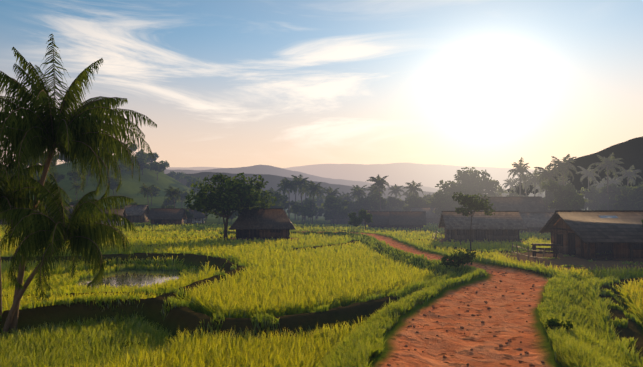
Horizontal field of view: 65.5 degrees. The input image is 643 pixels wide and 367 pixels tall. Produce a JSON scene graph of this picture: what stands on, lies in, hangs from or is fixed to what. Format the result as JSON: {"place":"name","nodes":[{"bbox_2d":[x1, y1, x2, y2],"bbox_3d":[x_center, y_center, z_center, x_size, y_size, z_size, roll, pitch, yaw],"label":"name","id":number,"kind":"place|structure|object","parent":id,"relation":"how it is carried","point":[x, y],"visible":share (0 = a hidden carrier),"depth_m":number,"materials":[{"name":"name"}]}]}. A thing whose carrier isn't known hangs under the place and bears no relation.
{"place":"outdoors","nodes":[
{"label":"outdoors","id":0,"kind":"place"},
{"bbox_2d":[76,269,181,288],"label":"pond water","id":1,"kind":"structure","parent":0,"point":[128,277],"depth_m":31.59,"materials":[{"name":"grey liquid"}]},
{"bbox_2d":[166,172,434,206],"bbox_3d":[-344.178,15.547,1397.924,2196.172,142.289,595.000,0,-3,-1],"label":"mountain","id":2,"kind":"structure","parent":0,"point":[273,180],"depth_m":1555.29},
{"bbox_2d":[164,165,442,191],"bbox_3d":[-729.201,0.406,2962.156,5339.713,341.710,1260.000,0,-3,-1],"label":"mountain","id":3,"kind":"structure","parent":0,"point":[266,169],"depth_m":3423.58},
{"bbox_2d":[0,222,642,366],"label":"rice field","id":4,"kind":"structure","parent":0,"point":[289,281],"depth_m":18.84,"materials":[{"name":"green plant"}]},
{"bbox_2d":[0,155,642,366],"bbox_3d":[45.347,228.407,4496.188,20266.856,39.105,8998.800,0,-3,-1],"label":"ground","id":5,"kind":"structure","parent":0,"point":[454,344],"depth_m":17.07,"materials":[{"name":"green plant"}]},
{"bbox_2d":[45,206,71,218],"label":"hut","id":6,"kind":"object","parent":5,"relation":"on","point":[70,212],"visible":0.06,"depth_m":141.55,"materials":[{"name":"brown wood"}]},
{"bbox_2d":[0,34,156,334],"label":"palm","id":7,"kind":"object","parent":5,"relation":"on","point":[35,148],"depth_m":16.15,"materials":[{"name":"green plant"}]},
{"bbox_2d":[96,208,127,225],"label":"hut","id":8,"kind":"object","parent":5,"relation":"on","point":[121,212],"visible":0.17,"depth_m":110.54,"materials":[{"name":"brown wood"}]},
{"bbox_2d":[124,205,149,222],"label":"hut","id":9,"kind":"object","parent":5,"relation":"on","point":[137,213],"visible":0.69,"depth_m":133.21,"materials":[{"name":"brown wood"}]},
{"bbox_2d":[147,208,186,224],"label":"hut","id":10,"kind":"object","parent":5,"relation":"on","point":[175,216],"visible":0.9,"depth_m":121.36,"materials":[{"name":"brown wood"}]},
{"bbox_2d":[184,209,206,223],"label":"hut","id":11,"kind":"object","parent":5,"relation":"on","point":[199,217],"visible":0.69,"depth_m":135.10,"materials":[{"name":"brown wood"}]},
{"bbox_2d":[229,208,294,239],"bbox_3d":[-7.030,5.211,60.613,7.560,4.390,5.700,0,-3,-4],"label":"hut","id":12,"kind":"object","parent":5,"relation":"on","point":[263,223],"visible":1,"depth_m":58.78,"materials":[{"name":"brown wood"}]},
{"bbox_2d":[348,209,369,225],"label":"hut","id":13,"kind":"object","parent":5,"relation":"on","point":[357,212],"visible":0.23,"depth_m":121.21,"materials":[{"name":"brown wood"}]},
{"bbox_2d":[366,211,391,228],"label":"hut","id":14,"kind":"object","parent":5,"relation":"on","point":[380,219],"visible":0.44,"depth_m":98.60,"materials":[{"name":"brown wood"}]},
{"bbox_2d":[389,211,426,229],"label":"hut","id":15,"kind":"object","parent":5,"relation":"on","point":[408,219],"visible":0.85,"depth_m":95.57,"materials":[{"name":"brown wood"}]},
{"bbox_2d":[410,207,440,222],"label":"hut","id":16,"kind":"object","parent":5,"relation":"on","point":[432,217],"visible":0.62,"depth_m":127.04,"materials":[{"name":"brown wood"}]},
{"bbox_2d":[432,229,442,243],"bbox_3d":[13.040,6.223,56.255,1.148,1.930,11.906,-1,-3,13],"label":"fence","id":17,"kind":"object","parent":5,"relation":"on","point":[435,237],"visible":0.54,"depth_m":57.57,"materials":[{"name":"brown wood"}]},
{"bbox_2d":[387,249,544,365],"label":"path stones","id":18,"kind":"object","parent":5,"relation":"on","point":[500,345],"visible":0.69,"depth_m":13.81,"materials":[{"name":"brown stone"}]},
{"bbox_2d":[438,211,527,241],"bbox_3d":[17.944,5.115,56.540,8.520,4.040,6.100,0,-3,5],"label":"hut","id":19,"kind":"object","parent":5,"relation":"on","point":[504,225],"visible":0.85,"depth_m":54.58,"materials":[{"name":"brown wood"}]},
{"bbox_2d":[478,196,546,211],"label":"hut","id":20,"kind":"object","parent":5,"relation":"on","point":[529,204],"visible":0.15,"depth_m":82.94,"materials":[{"name":"brown wood"}]},
{"bbox_2d":[511,243,544,263],"bbox_3d":[13.360,4.757,32.901,0.410,1.487,6.234,0,-3,4],"label":"yard fence","id":21,"kind":"object","parent":5,"relation":"on","point":[516,246],"visible":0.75,"depth_m":31.93,"materials":[{"name":"brown wood"}]},
{"bbox_2d":[432,189,640,211],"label":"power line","id":22,"kind":"object","parent":5,"relation":"on","point":[475,191],"visible":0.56,"depth_m":92.54,"materials":[{"name":"grey wood"}]},
{"bbox_2d":[519,212,554,235],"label":"hut","id":23,"kind":"object","parent":5,"relation":"on","point":[536,221],"visible":0.27,"depth_m":76.90,"materials":[{"name":"brown wood"}]},
{"bbox_2d":[531,243,558,257],"bbox_3d":[15.962,5.021,35.772,1.700,1.400,0.760,-1,-3,11],"label":"fence","id":24,"kind":"object","parent":5,"relation":"on","point":[554,249],"visible":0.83,"depth_m":35.53,"materials":[{"name":"brown wood"}]},
{"bbox_2d":[539,210,642,260],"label":"hut","id":25,"kind":"object","parent":5,"relation":"on","point":[587,234],"visible":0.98,"depth_m":36.30,"materials":[{"name":"brown thatch"},{"name":"earth"},{"name":"dark wood plank"}]},
{"bbox_2d":[0,0,642,169],"label":"sky","id":26,"kind":"structure","parent":0,"point":[223,83],"materials":[{"name":"blue"}]},
{"bbox_2d":[166,163,541,189],"bbox_3d":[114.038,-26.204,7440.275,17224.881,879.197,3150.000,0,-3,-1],"label":"mountain","id":27,"kind":"structure","parent":0,"point":[425,175],"depth_m":8111.04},
{"bbox_2d":[507,136,642,196],"bbox_3d":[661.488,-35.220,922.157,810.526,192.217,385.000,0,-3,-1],"label":"mountain","id":28,"kind":"structure","parent":0,"point":[630,152],"depth_m":1037.04,"materials":[{"name":"green plant"}]}
]}

